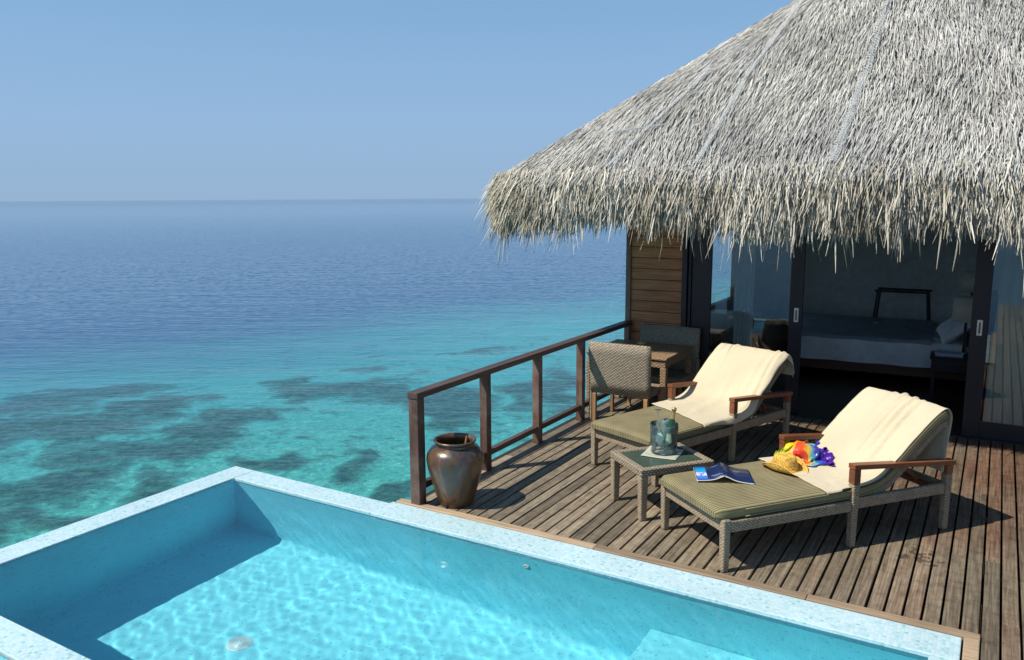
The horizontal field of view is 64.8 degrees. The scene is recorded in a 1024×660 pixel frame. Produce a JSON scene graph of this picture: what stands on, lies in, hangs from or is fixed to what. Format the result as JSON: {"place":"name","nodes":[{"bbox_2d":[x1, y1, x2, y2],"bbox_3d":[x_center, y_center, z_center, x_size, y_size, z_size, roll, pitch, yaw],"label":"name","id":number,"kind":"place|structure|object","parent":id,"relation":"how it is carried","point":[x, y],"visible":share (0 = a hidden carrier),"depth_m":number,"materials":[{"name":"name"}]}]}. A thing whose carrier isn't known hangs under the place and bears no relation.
{"place":"outdoors","nodes":[
{"label":"outdoors","id":0,"kind":"place"},
{"bbox_2d":[0,218,732,548],"bbox_3d":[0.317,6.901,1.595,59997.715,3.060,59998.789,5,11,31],"label":"seabed","id":1,"kind":"structure","parent":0,"point":[47,490],"depth_m":25.14,"materials":[{"name":"teal sand"}]},
{"bbox_2d":[0,198,732,477],"bbox_3d":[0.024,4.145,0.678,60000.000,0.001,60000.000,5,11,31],"label":"sea","id":2,"kind":"structure","parent":0,"point":[283,215],"depth_m":58.22,"materials":[{"name":"liquid"}]},
{"bbox_2d":[0,466,961,659],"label":"swimming pool","id":3,"kind":"structure","parent":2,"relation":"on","point":[18,642],"depth_m":5.71,"materials":[{"name":"tile"}]},
{"bbox_2d":[0,480,927,659],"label":"pool water","id":4,"kind":"structure","parent":3,"relation":"in","point":[233,570],"depth_m":5.31,"materials":[{"name":"blue liquid"}]},
{"bbox_2d":[0,0,794,200],"label":"sky","id":5,"kind":"structure","parent":0,"point":[101,100],"materials":[{"name":"blue"}]},
{"bbox_2d":[471,0,1023,448],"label":"villa","id":6,"kind":"object","parent":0,"point":[845,157],"visible":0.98,"depth_m":8.65,"materials":[{"name":"plant"}]},
{"bbox_2d":[426,396,1022,659],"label":"deck joists","id":7,"kind":"object","parent":6,"relation":"attached to","point":[874,581],"visible":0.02,"depth_m":6.37,"materials":[{"name":"brown wood"}]},
{"bbox_2d":[396,498,980,659],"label":"deck edging","id":8,"kind":"object","parent":7,"relation":"on","point":[970,642],"visible":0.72,"depth_m":5.47,"materials":[{"name":"grey stone"}]},
{"bbox_2d":[426,396,1023,659],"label":"deck","id":9,"kind":"structure","parent":7,"relation":"on","point":[556,482],"depth_m":6.41,"materials":[{"name":"brown wood"}]},
{"bbox_2d":[426,433,483,508],"bbox_3d":[-0.487,1.211,6.938,0.496,0.576,0.496,5,11,31],"label":"glazed jar","id":10,"kind":"object","parent":9,"relation":"on","point":[454,463],"visible":0.99,"depth_m":6.77,"materials":[{"name":"brown ceramic"}]},
{"bbox_2d":[407,320,632,504],"bbox_3d":[0.354,0.694,8.752,0.110,1.000,4.600,5,11,31],"label":"railing","id":11,"kind":"object","parent":9,"relation":"on","point":[420,482],"visible":0.89,"depth_m":7.79,"materials":[{"name":"brown wood"}]},
{"bbox_2d":[588,341,659,420],"bbox_3d":[1.354,0.591,9.476,0.772,0.959,0.598,5,11,31],"label":"wicker chair","id":12,"kind":"object","parent":9,"relation":"on","point":[620,369],"visible":0.81,"depth_m":9.22,"materials":[{"name":"beige wicker"}]},
{"bbox_2d":[586,339,692,412],"bbox_3d":[1.576,0.604,9.956,1.030,0.775,0.950,5,11,31],"label":"dining table","id":13,"kind":"object","parent":9,"relation":"on","point":[664,356],"visible":0.58,"depth_m":9.76,"materials":[{"name":"wood"}]},
{"bbox_2d":[610,442,713,520],"bbox_3d":[1.268,1.280,6.873,0.690,0.440,0.550,-4,10,-20],"label":"side table","id":14,"kind":"object","parent":9,"relation":"on","point":[643,468],"visible":0.64,"depth_m":6.69,"materials":[{"name":"beige wicker"}]},
{"bbox_2d":[641,446,683,459],"bbox_3d":[1.291,1.051,6.909,0.300,0.006,0.300,4,10,25],"label":"napkin","id":15,"kind":"object","parent":14,"relation":"on","point":[649,453],"visible":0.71,"depth_m":6.83,"materials":[{"name":"white fabric"}]},
{"bbox_2d":[650,420,678,454],"bbox_3d":[1.300,0.921,6.905,0.242,0.250,0.242,5,11,31],"label":"ice bucket","id":16,"kind":"object","parent":15,"relation":"on","point":[670,449],"visible":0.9,"depth_m":6.84,"materials":[{"name":"clear glass"}]},
{"bbox_2d":[662,407,676,447],"bbox_3d":[1.357,0.835,6.889,0.096,0.361,0.097,10,6,9],"label":"champagne bottle","id":17,"kind":"object","parent":16,"relation":"in","point":[667,441],"visible":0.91,"depth_m":6.86,"materials":[{"name":"green glass"}]},
{"bbox_2d":[627,324,700,405],"bbox_3d":[1.902,0.463,10.176,0.812,0.979,0.598,5,11,31],"label":"wicker chair","id":18,"kind":"object","parent":9,"relation":"on","point":[678,335],"visible":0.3,"depth_m":10.22,"materials":[{"name":"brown wicker"}]},
{"bbox_2d":[591,359,792,486],"bbox_3d":[1.851,0.788,8.194,2.164,0.978,0.858,-8,12,-38],"label":"sun lounger","id":19,"kind":"object","parent":9,"relation":"on","point":[631,429],"visible":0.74,"depth_m":7.90,"materials":[{"name":"beige fabric"}]},
{"bbox_2d":[652,343,794,427],"bbox_3d":[2.140,0.544,8.379,1.475,0.608,0.882,-8,12,-38],"label":"towel","id":20,"kind":"object","parent":19,"relation":"on","point":[726,372],"visible":0.96,"depth_m":8.44,"materials":[{"name":"beige fabric"}]},
{"bbox_2d":[659,410,955,571],"bbox_3d":[2.297,1.094,6.311,2.164,0.978,0.858,-4,10,-20],"label":"sun lounger","id":21,"kind":"object","parent":9,"relation":"on","point":[726,507],"visible":0.66,"depth_m":6.01,"materials":[{"name":"beige fabric"}]},
{"bbox_2d":[693,462,754,484],"bbox_3d":[1.629,1.101,6.220,0.424,0.066,0.300,1,9,7],"label":"book","id":22,"kind":"object","parent":21,"relation":"on","point":[714,471],"visible":1,"depth_m":6.20,"materials":[{"name":"blue paper"}]},
{"bbox_2d":[759,387,952,494],"bbox_3d":[2.726,0.827,6.422,1.219,0.562,0.827,-4,10,-20],"label":"towel","id":23,"kind":"object","parent":21,"relation":"on","point":[869,424],"visible":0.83,"depth_m":6.38,"materials":[{"name":"beige fabric"}]},
{"bbox_2d":[762,452,807,476],"bbox_3d":[2.148,1.037,6.347,0.271,0.125,0.378,-7,11,-33],"label":"straw hat","id":24,"kind":"object","parent":23,"relation":"on","point":[787,463],"visible":1,"depth_m":6.28,"materials":[{"name":"yellow wicker"}]},
{"bbox_2d":[774,440,834,466],"bbox_3d":[2.391,0.975,6.591,0.434,0.166,0.489,0,9,5],"label":"scarf","id":25,"kind":"object","parent":23,"relation":"on","point":[810,453],"visible":0.79,"depth_m":6.51,"materials":[{"name":"fabric"}]},
{"bbox_2d":[733,229,756,346],"bbox_3d":[2.892,-0.335,10.061,0.240,2.520,0.060,5,11,31],"label":"curtain","id":26,"kind":"object","parent":6,"relation":"hanging from","point":[744,296],"visible":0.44,"depth_m":10.04,"materials":[{"name":"white fabric"}]},
{"bbox_2d":[691,223,806,413],"bbox_3d":[2.852,-0.290,9.865,1.350,2.524,0.055,5,11,31],"label":"sliding door","id":27,"kind":"structure","parent":6,"relation":"in","point":[702,266],"depth_m":9.86,"materials":[{"name":"brown wood"}]},
{"bbox_2d":[961,227,1023,443],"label":"sliding door","id":28,"kind":"structure","parent":6,"relation":"in","point":[972,426],"depth_m":8.57,"materials":[{"name":"brown wood"}]},
{"bbox_2d":[983,234,1023,425],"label":"curtain","id":29,"kind":"object","parent":6,"relation":"hanging from","point":[1004,401],"visible":0.77,"depth_m":8.62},
{"bbox_2d":[709,341,986,432],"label":"floor","id":30,"kind":"structure","parent":0,"point":[829,393],"depth_m":10.99,"materials":[{"name":"brown wood"}]},
{"bbox_2d":[710,309,761,351],"bbox_3d":[3.120,0.214,12.333,0.800,0.760,2.200,5,11,31],"label":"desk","id":31,"kind":"object","parent":30,"relation":"on","point":[722,321],"visible":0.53,"depth_m":12.17,"materials":[{"name":"brown wood"}]},
{"bbox_2d":[752,318,788,385],"bbox_3d":[3.506,0.349,10.954,0.760,0.944,0.693,1,9,11],"label":"armchair","id":32,"kind":"object","parent":30,"relation":"on","point":[771,334],"visible":0.21,"depth_m":11.18,"materials":[{"name":"leather"}]},
{"bbox_2d":[800,290,998,381],"bbox_3d":[5.750,0.012,12.268,2.800,1.150,2.200,5,11,28],"label":"bed","id":33,"kind":"object","parent":30,"relation":"on","point":[894,346],"visible":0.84,"depth_m":11.63,"materials":[{"name":"fabric"}]},
{"bbox_2d":[936,317,970,343],"bbox_3d":[6.205,-0.063,11.252,0.540,0.153,0.760,-38,-1,26],"label":"pillow","id":34,"kind":"object","parent":33,"relation":"on","point":[949,330],"visible":0.58,"depth_m":11.04,"materials":[{"name":"fabric"}]},
{"bbox_2d":[873,287,931,319],"bbox_3d":[6.697,-0.187,13.869,0.950,1.019,0.430,5,11,31],"label":"luggage rack","id":35,"kind":"object","parent":30,"relation":"on","point":[905,290],"visible":0.77,"depth_m":13.80,"materials":[{"name":"black wood"}]},
{"bbox_2d":[929,351,990,400],"bbox_3d":[5.897,0.599,10.646,0.700,0.515,0.520,5,11,29],"label":"bedside table","id":36,"kind":"object","parent":30,"relation":"on","point":[948,364],"visible":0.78,"depth_m":10.46,"materials":[{"name":"black wood"}]},
{"bbox_2d":[935,354,962,357],"bbox_3d":[5.767,0.327,10.641,0.320,0.020,0.220,4,10,27],"label":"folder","id":37,"kind":"object","parent":36,"relation":"on","point":[948,356],"visible":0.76,"depth_m":10.55,"materials":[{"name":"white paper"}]},
{"bbox_2d":[934,350,963,355],"bbox_3d":[5.767,0.305,10.637,0.320,0.020,0.220,7,12,38],"label":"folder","id":38,"kind":"object","parent":37,"relation":"on","point":[943,352],"visible":1,"depth_m":10.62,"materials":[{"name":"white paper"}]},
{"bbox_2d":[952,295,972,356],"bbox_3d":[5.954,-0.049,10.582,0.338,0.780,0.338,5,11,31],"label":"table lamp","id":39,"kind":"object","parent":36,"relation":"on","point":[962,309],"visible":0.61,"depth_m":10.47,"materials":[{"name":"fabric"}]},
{"bbox_2d":[960,271,974,295],"bbox_3d":[7.465,-0.555,13.102,0.338,0.780,0.338,5,11,31],"label":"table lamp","id":40,"kind":"object","parent":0,"point":[967,280],"visible":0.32,"depth_m":12.98,"materials":[{"name":"fabric"}]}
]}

